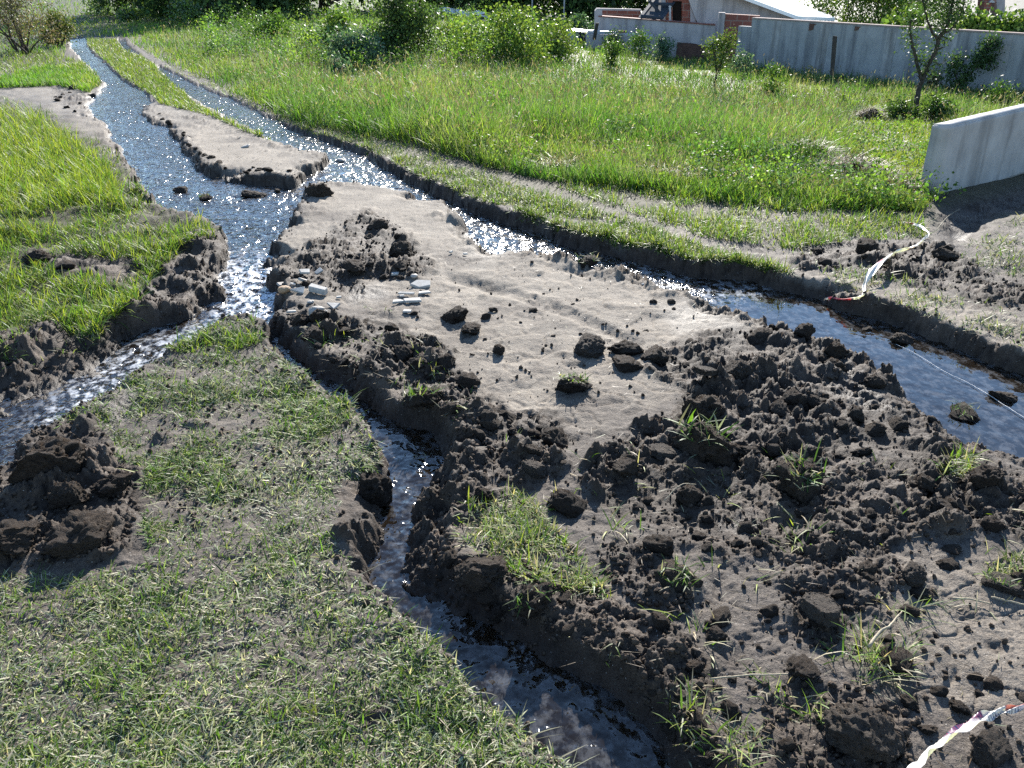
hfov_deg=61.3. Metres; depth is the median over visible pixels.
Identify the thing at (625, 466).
mud clod
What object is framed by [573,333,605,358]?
mud clod
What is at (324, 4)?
dark tree
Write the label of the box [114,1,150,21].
pale bush
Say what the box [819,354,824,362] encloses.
mud clod
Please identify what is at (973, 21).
creeper
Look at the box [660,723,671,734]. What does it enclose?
mud clod
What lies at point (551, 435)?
mud clod
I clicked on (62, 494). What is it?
mud clod
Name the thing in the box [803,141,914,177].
hay heap
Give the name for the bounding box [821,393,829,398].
mud clod
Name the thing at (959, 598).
straw stick
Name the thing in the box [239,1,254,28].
weed spire
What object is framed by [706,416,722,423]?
mud clod
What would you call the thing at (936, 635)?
mud clod
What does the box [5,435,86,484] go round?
mud clod
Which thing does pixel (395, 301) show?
tile shard
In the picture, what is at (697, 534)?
mud clod
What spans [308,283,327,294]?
tile shard
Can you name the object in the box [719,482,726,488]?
mud clod
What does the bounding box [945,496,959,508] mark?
mud clod
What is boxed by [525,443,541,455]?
mud clod
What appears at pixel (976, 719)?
caution tape
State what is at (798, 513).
mud clod
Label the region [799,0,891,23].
pale tree
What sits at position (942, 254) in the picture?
mud clod
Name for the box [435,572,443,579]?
mud clod
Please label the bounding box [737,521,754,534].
mud clod
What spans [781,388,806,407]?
mud clod
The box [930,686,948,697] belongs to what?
mud clod
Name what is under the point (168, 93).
verge grass
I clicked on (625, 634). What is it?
mud clod
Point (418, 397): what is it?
mud clod
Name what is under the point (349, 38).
pale shrub
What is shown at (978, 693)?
mud clod
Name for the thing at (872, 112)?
hay heap
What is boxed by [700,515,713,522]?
mud clod
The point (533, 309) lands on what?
mud clod
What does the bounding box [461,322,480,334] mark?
mud clod
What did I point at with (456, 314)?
mud clod
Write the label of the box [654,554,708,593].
grass tuft
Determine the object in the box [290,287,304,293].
tile shard
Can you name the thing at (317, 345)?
mud clod
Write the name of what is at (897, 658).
mud clod
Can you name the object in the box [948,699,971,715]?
mud clod
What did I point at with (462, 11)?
shed
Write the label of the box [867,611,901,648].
bent root
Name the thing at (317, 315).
mud clod
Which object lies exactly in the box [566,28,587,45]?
metal box
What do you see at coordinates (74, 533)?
mud clod
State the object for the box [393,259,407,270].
mud clod
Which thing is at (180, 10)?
pale bush
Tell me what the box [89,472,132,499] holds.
mud clod
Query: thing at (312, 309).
shard
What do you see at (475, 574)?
mud clod
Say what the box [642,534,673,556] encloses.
mud clod
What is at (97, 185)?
bank grass
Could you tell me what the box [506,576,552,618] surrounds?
mud clod
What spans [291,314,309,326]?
mud clod
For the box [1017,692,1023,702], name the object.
mud clod
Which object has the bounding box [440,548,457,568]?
mud clod
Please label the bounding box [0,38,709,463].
stream water
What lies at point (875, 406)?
mud clod
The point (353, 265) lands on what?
mud clod
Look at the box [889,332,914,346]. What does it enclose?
mud clod
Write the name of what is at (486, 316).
mud clod
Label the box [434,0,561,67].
tall shrub
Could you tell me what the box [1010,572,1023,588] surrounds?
mud clod
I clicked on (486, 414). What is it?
mud clod
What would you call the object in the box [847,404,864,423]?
mud clod
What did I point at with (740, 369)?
mud clod
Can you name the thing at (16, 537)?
mud clod
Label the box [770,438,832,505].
mud clod
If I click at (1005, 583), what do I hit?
mud clod
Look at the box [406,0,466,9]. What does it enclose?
dark tree
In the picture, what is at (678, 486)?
dry stem
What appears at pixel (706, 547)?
mud clod
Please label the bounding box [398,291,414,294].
tile shard
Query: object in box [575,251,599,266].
mud clod
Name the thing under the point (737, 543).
mud clod
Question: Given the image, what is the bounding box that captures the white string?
[896,344,1022,416]
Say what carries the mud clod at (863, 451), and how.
on the ground at (586, 708)
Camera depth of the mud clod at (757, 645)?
2.30 m
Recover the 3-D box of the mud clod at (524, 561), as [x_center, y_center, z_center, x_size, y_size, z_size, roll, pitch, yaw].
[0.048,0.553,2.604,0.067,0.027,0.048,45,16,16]
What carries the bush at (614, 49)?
on the ground at (586, 708)
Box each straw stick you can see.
[710,673,787,679]
[953,597,990,603]
[991,596,1023,604]
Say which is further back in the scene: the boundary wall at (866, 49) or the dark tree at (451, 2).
the dark tree at (451, 2)
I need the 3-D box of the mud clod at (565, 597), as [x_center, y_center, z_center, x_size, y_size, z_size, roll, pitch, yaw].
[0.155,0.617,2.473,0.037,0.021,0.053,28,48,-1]
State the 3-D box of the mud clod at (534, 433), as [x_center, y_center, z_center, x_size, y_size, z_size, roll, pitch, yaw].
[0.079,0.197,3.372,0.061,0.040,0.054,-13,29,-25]
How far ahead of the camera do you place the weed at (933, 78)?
19.23 m
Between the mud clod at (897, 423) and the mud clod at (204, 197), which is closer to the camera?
the mud clod at (897, 423)
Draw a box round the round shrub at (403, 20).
[354,0,444,62]
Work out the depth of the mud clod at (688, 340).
4.12 m
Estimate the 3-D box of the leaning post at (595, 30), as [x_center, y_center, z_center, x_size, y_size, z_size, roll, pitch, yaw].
[2.417,-10.189,24.959,0.157,0.452,0.200,0,26,0]
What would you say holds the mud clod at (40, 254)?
on the ground at (586, 708)
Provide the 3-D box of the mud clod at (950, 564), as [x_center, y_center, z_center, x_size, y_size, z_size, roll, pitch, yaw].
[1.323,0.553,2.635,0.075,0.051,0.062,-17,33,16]
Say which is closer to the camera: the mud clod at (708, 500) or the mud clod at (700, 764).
the mud clod at (700, 764)
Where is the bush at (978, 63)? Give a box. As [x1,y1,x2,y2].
[937,30,1007,92]
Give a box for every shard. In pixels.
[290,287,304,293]
[299,269,309,273]
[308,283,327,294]
[309,306,324,314]
[314,267,322,273]
[327,302,339,308]
[392,299,403,303]
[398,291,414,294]
[403,297,421,302]
[403,309,411,312]
[410,280,429,288]
[419,290,430,294]
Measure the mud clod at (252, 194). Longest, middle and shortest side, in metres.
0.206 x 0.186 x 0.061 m
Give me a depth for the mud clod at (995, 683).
2.18 m
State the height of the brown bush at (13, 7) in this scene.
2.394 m
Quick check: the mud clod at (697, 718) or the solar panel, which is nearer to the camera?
the mud clod at (697, 718)
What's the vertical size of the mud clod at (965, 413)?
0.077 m
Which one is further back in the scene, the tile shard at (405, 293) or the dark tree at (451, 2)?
the dark tree at (451, 2)
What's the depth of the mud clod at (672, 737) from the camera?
2.10 m
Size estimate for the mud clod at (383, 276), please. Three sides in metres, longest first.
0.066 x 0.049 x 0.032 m
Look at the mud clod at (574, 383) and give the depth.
3.69 m
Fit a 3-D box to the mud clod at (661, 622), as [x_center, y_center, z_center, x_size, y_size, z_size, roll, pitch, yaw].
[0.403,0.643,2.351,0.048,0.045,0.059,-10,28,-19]
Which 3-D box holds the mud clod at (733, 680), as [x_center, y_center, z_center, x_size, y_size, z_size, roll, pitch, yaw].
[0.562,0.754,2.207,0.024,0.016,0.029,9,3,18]
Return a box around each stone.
[274,188,279,194]
[278,285,290,293]
[335,158,344,163]
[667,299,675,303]
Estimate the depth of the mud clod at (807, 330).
4.22 m
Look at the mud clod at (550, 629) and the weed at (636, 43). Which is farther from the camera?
the weed at (636, 43)
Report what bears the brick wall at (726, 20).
on the ground at (586, 708)
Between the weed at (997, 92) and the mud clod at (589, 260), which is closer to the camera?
the mud clod at (589, 260)
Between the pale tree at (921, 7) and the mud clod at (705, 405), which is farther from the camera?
the pale tree at (921, 7)
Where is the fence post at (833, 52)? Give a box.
[830,36,836,75]
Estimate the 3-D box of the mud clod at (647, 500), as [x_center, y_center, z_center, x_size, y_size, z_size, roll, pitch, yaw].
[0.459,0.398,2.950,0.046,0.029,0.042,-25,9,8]
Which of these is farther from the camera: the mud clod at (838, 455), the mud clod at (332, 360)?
the mud clod at (332, 360)
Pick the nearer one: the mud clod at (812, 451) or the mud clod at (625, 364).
the mud clod at (812, 451)
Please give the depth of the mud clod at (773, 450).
3.18 m
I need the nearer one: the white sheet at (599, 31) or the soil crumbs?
the soil crumbs
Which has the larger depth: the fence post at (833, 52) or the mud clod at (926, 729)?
the fence post at (833, 52)
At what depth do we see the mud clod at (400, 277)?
5.01 m
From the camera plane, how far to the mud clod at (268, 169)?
7.65 m
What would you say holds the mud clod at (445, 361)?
on the ground at (586, 708)
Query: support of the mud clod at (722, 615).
on the ground at (586, 708)
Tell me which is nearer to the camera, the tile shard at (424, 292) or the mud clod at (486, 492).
the mud clod at (486, 492)
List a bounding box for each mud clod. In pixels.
[0,518,37,555]
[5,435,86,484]
[21,249,51,264]
[42,509,114,560]
[46,481,89,509]
[54,259,75,269]
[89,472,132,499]
[172,186,187,195]
[198,192,211,200]
[241,190,266,198]
[264,167,273,171]
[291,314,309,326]
[300,334,311,340]
[304,324,328,342]
[305,182,333,196]
[307,308,329,322]
[314,342,324,348]
[329,357,336,363]
[337,327,350,333]
[340,354,350,366]
[343,259,364,271]
[358,472,392,507]
[364,233,373,238]
[365,261,374,266]
[366,218,388,229]
[379,274,387,278]
[384,322,398,330]
[388,241,412,257]
[392,344,412,361]
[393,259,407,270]
[397,275,404,279]
[402,384,441,407]
[406,344,414,352]
[407,357,425,369]
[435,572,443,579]
[437,353,455,370]
[439,401,458,415]
[440,305,468,323]
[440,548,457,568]
[453,555,507,591]
[454,371,480,388]
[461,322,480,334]
[465,434,473,437]
[473,428,486,441]
[475,487,493,500]
[478,418,500,430]
[480,313,490,319]
[480,409,496,420]
[488,307,497,312]
[492,344,504,354]
[498,410,515,421]
[501,603,509,611]
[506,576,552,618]
[520,618,525,624]
[521,559,532,570]
[522,459,547,478]
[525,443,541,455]
[527,429,540,438]
[529,307,537,311]
[539,426,568,448]
[545,625,554,632]
[546,488,587,517]
[553,370,598,392]
[555,459,566,464]
[559,592,572,605]
[560,623,574,636]
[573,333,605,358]
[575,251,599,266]
[610,340,643,355]
[612,355,643,372]
[612,457,637,475]
[618,454,632,460]
[621,631,630,637]
[632,504,639,509]
[640,344,667,365]
[642,496,652,504]
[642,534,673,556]
[644,429,652,435]
[644,588,650,596]
[647,689,655,696]
[648,443,681,459]
[650,610,671,631]
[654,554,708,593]
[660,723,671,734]
[661,681,666,688]
[665,404,740,465]
[666,724,676,742]
[675,484,703,505]
[682,362,689,367]
[682,394,725,423]
[685,338,692,343]
[685,513,692,519]
[685,660,704,673]
[689,709,707,729]
[691,364,718,375]
[692,530,706,538]
[697,760,709,767]
[699,495,714,505]
[699,749,714,761]
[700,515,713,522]
[701,543,713,551]
[704,620,712,626]
[704,760,711,764]
[705,625,727,642]
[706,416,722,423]
[710,606,731,627]
[715,684,722,689]
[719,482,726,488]
[720,699,741,721]
[724,358,754,380]
[727,677,736,682]
[729,441,742,460]
[731,539,743,547]
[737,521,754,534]
[738,404,745,409]
[741,445,760,456]
[746,327,772,345]
[750,536,762,546]
[751,686,756,693]
[753,549,761,557]
[755,643,762,649]
[759,604,778,617]
[763,579,771,585]
[763,618,771,623]
[767,443,783,457]
[769,324,778,330]
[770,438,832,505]
[771,398,790,416]
[777,432,785,437]
[777,437,791,452]
[777,736,796,752]
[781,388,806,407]
[786,654,821,679]
[793,322,815,340]
[794,509,803,517]
[800,592,840,627]
[807,394,821,407]
[807,447,822,457]
[809,618,819,630]
[812,247,821,253]
[818,258,831,266]
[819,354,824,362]
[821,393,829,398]
[821,702,906,762]
[823,341,846,358]
[824,357,847,371]
[831,589,844,598]
[834,453,842,458]
[835,420,848,429]
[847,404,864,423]
[850,447,872,455]
[856,237,880,253]
[856,560,877,575]
[859,571,878,583]
[862,325,872,331]
[863,374,886,388]
[863,421,887,436]
[865,507,876,517]
[871,404,878,408]
[878,642,913,675]
[879,527,888,538]
[881,634,894,643]
[888,416,908,430]
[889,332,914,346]
[898,604,920,617]
[899,694,919,710]
[901,560,926,587]
[906,665,912,677]
[908,481,917,486]
[909,586,934,601]
[916,473,934,493]
[916,724,937,734]
[927,416,938,423]
[929,498,954,509]
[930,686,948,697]
[931,247,959,260]
[933,632,939,638]
[935,557,959,570]
[940,544,961,554]
[941,245,953,250]
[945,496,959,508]
[947,396,981,425]
[948,528,956,534]
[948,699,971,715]
[966,672,984,680]
[967,463,1004,489]
[970,727,1013,767]
[974,689,984,697]
[977,515,1003,532]
[980,565,1023,595]
[983,675,1003,690]
[987,390,1020,402]
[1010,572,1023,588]
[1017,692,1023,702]
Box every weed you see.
[319,48,355,77]
[430,13,469,49]
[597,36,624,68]
[599,24,631,52]
[622,25,659,60]
[651,30,680,61]
[728,42,745,73]
[737,50,759,73]
[755,61,791,96]
[880,94,931,120]
[920,87,963,120]
[923,68,946,90]
[983,74,1023,104]
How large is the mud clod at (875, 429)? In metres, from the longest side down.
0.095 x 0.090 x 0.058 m
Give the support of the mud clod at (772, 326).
on the ground at (586, 708)
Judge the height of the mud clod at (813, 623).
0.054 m
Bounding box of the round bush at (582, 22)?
[562,8,593,29]
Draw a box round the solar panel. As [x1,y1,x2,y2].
[639,0,675,19]
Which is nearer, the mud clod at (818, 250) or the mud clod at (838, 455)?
the mud clod at (838, 455)
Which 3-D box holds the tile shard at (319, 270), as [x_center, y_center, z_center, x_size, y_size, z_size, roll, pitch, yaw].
[-1.133,-0.662,5.073,0.033,0.012,0.057,28,52,16]
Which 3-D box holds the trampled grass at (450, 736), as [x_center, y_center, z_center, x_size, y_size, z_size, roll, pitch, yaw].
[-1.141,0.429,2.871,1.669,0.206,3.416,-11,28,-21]
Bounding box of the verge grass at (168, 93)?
[0,35,1023,346]
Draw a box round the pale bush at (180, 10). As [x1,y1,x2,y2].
[164,0,206,26]
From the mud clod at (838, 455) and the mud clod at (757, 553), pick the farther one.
the mud clod at (838, 455)
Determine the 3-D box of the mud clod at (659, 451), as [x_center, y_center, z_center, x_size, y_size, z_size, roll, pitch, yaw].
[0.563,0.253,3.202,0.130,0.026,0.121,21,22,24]
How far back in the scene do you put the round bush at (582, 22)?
30.36 m
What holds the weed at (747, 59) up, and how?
on the ground at (586, 708)
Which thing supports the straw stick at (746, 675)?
on the ground at (586, 708)
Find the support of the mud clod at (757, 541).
on the ground at (586, 708)
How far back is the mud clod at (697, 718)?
2.08 m
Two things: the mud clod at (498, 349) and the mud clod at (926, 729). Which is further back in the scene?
the mud clod at (498, 349)
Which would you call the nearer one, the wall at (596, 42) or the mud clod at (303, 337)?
the mud clod at (303, 337)
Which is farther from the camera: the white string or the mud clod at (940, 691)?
the white string
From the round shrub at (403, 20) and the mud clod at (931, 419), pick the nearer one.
the mud clod at (931, 419)
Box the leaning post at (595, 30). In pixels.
[592,23,598,39]
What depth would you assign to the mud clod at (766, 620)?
2.39 m
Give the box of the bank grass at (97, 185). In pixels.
[0,96,224,368]
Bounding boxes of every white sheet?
[587,30,615,32]
[588,32,647,34]
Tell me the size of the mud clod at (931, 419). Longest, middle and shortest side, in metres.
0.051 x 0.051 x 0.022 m
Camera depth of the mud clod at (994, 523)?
2.77 m
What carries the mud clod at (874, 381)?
on the ground at (586, 708)
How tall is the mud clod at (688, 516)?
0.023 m
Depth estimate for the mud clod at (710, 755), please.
2.02 m
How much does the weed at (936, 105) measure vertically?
0.755 m
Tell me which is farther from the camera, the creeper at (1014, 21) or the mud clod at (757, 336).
the creeper at (1014, 21)
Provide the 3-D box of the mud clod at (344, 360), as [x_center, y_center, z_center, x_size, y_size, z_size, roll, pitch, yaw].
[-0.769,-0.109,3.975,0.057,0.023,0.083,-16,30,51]
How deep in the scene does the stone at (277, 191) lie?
7.37 m
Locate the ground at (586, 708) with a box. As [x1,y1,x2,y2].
[0,0,1023,767]
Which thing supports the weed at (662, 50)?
on the ground at (586, 708)
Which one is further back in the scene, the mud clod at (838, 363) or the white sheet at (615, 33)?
the white sheet at (615, 33)
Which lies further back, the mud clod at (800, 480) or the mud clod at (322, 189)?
the mud clod at (322, 189)
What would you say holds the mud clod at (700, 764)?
on the ground at (586, 708)
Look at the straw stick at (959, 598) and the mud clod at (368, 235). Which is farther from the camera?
the mud clod at (368, 235)
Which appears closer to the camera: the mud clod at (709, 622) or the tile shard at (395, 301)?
the mud clod at (709, 622)
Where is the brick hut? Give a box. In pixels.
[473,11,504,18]
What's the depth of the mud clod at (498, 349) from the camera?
4.01 m
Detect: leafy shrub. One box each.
[237,5,292,39]
[296,1,358,48]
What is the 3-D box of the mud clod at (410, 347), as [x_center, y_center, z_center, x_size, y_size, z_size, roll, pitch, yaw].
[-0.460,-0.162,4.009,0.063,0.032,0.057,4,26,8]
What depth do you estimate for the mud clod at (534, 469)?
3.07 m
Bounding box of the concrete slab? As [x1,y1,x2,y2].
[921,104,1023,193]
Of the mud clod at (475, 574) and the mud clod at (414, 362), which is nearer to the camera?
the mud clod at (475, 574)
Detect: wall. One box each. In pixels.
[586,33,654,55]
[715,12,759,61]
[734,17,1023,94]
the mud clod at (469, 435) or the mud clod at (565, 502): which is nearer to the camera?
the mud clod at (565, 502)
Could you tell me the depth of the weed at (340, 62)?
16.07 m
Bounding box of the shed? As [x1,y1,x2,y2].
[436,7,468,16]
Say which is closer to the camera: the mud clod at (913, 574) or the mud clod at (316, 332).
the mud clod at (913, 574)
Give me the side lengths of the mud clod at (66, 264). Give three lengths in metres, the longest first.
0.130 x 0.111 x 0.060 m
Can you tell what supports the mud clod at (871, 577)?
on the ground at (586, 708)
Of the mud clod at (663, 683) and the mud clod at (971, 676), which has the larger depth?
the mud clod at (971, 676)
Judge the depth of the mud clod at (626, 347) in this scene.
4.02 m
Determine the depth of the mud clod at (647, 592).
2.48 m
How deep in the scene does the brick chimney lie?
31.24 m
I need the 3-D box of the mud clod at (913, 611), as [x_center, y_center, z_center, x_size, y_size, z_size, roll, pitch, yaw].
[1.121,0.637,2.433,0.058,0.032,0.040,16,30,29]
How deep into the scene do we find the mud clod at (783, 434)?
3.23 m
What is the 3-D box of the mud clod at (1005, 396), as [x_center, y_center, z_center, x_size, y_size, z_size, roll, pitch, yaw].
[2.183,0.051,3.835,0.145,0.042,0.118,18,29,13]
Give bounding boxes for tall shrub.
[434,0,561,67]
[508,7,589,61]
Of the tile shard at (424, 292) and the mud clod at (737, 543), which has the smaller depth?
the mud clod at (737, 543)
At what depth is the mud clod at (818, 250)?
5.49 m
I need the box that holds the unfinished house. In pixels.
[594,0,834,61]
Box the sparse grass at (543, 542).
[301,306,1023,767]
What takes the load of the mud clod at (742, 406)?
on the ground at (586, 708)
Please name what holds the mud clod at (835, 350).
on the ground at (586, 708)
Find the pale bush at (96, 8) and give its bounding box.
[80,0,123,15]
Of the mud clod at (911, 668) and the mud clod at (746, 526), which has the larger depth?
the mud clod at (746, 526)
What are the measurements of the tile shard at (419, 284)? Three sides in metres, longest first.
0.117 x 0.078 x 0.016 m
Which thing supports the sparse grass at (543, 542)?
on the ground at (586, 708)
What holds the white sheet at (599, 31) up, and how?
on the white sheet at (615, 33)
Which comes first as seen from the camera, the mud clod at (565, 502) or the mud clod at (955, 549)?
the mud clod at (955, 549)
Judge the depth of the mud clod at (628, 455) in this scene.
3.07 m
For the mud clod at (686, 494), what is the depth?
2.92 m
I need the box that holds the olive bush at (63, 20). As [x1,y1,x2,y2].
[33,3,83,46]
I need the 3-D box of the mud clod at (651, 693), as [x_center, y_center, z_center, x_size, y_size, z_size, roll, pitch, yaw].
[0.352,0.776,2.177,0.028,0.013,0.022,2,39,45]
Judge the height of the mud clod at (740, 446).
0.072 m
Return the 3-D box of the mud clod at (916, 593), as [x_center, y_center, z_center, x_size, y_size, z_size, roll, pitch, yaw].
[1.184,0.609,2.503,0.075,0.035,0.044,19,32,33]
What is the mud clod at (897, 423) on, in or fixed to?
on the ground at (586, 708)
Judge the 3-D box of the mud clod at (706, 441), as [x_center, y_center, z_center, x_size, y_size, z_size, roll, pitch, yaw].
[0.702,0.203,3.203,0.280,0.229,0.258,0,26,0]
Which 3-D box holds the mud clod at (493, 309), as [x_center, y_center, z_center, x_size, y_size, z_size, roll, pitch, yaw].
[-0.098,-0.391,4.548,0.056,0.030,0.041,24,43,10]
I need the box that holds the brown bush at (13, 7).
[0,0,74,53]
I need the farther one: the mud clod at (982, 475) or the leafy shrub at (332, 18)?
the leafy shrub at (332, 18)
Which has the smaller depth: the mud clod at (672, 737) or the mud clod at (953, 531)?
the mud clod at (672, 737)
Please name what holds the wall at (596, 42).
on the ground at (586, 708)
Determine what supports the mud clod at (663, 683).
on the ground at (586, 708)
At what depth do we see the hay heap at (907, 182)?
7.11 m
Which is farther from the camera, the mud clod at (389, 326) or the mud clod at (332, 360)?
the mud clod at (389, 326)
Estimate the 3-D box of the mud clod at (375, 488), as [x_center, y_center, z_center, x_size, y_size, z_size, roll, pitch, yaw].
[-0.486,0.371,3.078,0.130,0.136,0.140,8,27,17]
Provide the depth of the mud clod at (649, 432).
3.35 m
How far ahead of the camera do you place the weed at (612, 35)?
25.19 m
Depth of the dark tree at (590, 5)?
38.37 m
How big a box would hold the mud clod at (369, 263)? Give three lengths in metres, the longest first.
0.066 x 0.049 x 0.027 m
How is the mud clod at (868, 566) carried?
on the ground at (586, 708)
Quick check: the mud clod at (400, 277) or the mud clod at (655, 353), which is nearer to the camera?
the mud clod at (655, 353)
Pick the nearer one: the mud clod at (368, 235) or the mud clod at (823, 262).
the mud clod at (823, 262)
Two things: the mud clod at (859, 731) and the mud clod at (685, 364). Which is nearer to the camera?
the mud clod at (859, 731)
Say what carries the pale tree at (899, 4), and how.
on the ground at (586, 708)
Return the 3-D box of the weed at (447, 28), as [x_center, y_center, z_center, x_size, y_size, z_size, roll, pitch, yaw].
[-1.573,-8.561,21.310,1.138,1.066,1.110,0,26,0]
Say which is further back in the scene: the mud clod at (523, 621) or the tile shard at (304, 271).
the tile shard at (304, 271)
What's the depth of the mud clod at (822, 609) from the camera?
2.37 m
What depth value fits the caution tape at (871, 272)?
4.96 m
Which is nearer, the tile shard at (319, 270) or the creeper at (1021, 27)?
the tile shard at (319, 270)
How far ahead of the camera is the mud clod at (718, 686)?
2.18 m
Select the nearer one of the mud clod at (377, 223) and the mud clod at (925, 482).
the mud clod at (925, 482)
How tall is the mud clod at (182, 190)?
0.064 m
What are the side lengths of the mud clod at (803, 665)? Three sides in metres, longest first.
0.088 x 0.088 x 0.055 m
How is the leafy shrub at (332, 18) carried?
on the ground at (586, 708)
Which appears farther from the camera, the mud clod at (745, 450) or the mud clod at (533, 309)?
the mud clod at (533, 309)
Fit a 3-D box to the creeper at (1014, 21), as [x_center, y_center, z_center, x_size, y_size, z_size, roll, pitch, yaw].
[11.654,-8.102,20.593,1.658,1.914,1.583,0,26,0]
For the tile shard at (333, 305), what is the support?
on the ground at (586, 708)
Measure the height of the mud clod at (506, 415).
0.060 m
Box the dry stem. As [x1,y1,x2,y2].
[664,483,695,500]
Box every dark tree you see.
[81,0,194,17]
[118,0,309,25]
[206,0,307,18]
[289,0,375,13]
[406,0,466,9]
[419,0,512,11]
[446,0,557,17]
[493,0,646,25]
[577,0,648,18]
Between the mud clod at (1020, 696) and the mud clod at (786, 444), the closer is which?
the mud clod at (1020, 696)
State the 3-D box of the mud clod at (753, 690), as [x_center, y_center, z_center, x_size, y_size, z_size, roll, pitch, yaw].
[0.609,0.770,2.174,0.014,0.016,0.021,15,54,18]
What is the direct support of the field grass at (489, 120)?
on the ground at (586, 708)
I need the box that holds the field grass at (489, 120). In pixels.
[0,0,1023,211]
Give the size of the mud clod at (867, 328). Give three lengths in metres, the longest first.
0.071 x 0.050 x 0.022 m
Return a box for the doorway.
[673,1,680,20]
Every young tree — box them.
[699,26,740,92]
[893,0,983,112]
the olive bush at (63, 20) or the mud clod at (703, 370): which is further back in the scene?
the olive bush at (63, 20)
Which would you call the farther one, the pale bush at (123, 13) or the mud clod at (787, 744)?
the pale bush at (123, 13)
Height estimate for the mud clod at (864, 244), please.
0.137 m
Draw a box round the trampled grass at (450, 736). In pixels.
[0,308,596,767]
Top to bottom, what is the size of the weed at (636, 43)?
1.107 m
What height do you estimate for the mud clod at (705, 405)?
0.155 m
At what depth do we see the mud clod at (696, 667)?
2.23 m
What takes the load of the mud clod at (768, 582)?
on the ground at (586, 708)
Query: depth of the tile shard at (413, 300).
4.65 m
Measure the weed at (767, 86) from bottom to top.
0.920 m
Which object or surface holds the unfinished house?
on the ground at (586, 708)
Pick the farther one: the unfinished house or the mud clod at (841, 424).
the unfinished house
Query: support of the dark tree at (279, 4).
on the ground at (586, 708)
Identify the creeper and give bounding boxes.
[881,2,929,26]
[933,0,1021,30]
[979,3,1023,32]
[998,9,1023,32]
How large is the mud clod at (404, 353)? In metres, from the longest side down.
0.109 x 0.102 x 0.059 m
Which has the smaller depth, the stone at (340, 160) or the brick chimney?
the stone at (340, 160)
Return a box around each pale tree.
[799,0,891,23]
[839,0,933,23]
[872,0,960,24]
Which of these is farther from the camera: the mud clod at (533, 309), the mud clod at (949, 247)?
the mud clod at (949, 247)
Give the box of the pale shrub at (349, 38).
[312,19,388,66]
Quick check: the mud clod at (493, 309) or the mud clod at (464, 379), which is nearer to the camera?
the mud clod at (464, 379)
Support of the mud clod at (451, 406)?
on the ground at (586, 708)
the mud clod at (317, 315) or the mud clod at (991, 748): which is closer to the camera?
the mud clod at (991, 748)
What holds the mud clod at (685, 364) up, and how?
on the ground at (586, 708)
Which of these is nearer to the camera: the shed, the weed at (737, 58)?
the weed at (737, 58)
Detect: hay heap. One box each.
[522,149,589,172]
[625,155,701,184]
[766,132,847,157]
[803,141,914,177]
[846,103,889,119]
[868,165,951,194]
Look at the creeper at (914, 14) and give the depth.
22.04 m
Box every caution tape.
[814,221,928,311]
[907,704,1023,767]
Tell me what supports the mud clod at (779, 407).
on the ground at (586, 708)
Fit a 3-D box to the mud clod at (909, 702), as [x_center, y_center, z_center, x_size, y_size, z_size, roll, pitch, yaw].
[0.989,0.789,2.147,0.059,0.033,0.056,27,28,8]
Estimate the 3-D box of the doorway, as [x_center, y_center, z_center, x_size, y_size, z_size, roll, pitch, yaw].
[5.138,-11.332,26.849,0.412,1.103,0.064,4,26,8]
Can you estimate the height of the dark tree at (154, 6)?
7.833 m
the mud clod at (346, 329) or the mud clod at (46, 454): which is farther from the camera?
the mud clod at (346, 329)
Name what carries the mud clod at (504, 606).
on the ground at (586, 708)
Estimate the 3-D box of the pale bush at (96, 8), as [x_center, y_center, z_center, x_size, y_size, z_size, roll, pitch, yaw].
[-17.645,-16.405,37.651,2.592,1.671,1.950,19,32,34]
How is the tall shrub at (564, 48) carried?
on the ground at (586, 708)
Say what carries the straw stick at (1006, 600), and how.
on the ground at (586, 708)
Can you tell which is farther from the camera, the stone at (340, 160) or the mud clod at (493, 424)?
the stone at (340, 160)
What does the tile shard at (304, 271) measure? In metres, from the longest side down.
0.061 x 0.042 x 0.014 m
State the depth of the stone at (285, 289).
4.78 m
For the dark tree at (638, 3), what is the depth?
41.26 m
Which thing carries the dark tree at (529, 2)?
on the ground at (586, 708)
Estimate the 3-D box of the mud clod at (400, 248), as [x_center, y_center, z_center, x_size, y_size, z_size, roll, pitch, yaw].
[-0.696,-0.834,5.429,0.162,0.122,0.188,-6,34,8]
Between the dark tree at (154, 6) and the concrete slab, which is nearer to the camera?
the concrete slab
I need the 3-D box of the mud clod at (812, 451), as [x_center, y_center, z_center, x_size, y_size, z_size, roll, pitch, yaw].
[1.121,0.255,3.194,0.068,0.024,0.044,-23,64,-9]
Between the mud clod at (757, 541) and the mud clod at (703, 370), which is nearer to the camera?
the mud clod at (757, 541)
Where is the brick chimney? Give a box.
[977,0,1004,18]
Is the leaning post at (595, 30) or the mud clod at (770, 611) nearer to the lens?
the mud clod at (770, 611)
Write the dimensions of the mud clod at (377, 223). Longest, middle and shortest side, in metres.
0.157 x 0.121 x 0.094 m
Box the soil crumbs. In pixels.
[0,98,1023,767]
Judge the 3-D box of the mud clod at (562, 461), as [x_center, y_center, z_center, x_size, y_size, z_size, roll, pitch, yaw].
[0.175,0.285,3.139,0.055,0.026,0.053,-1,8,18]
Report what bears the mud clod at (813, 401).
on the ground at (586, 708)

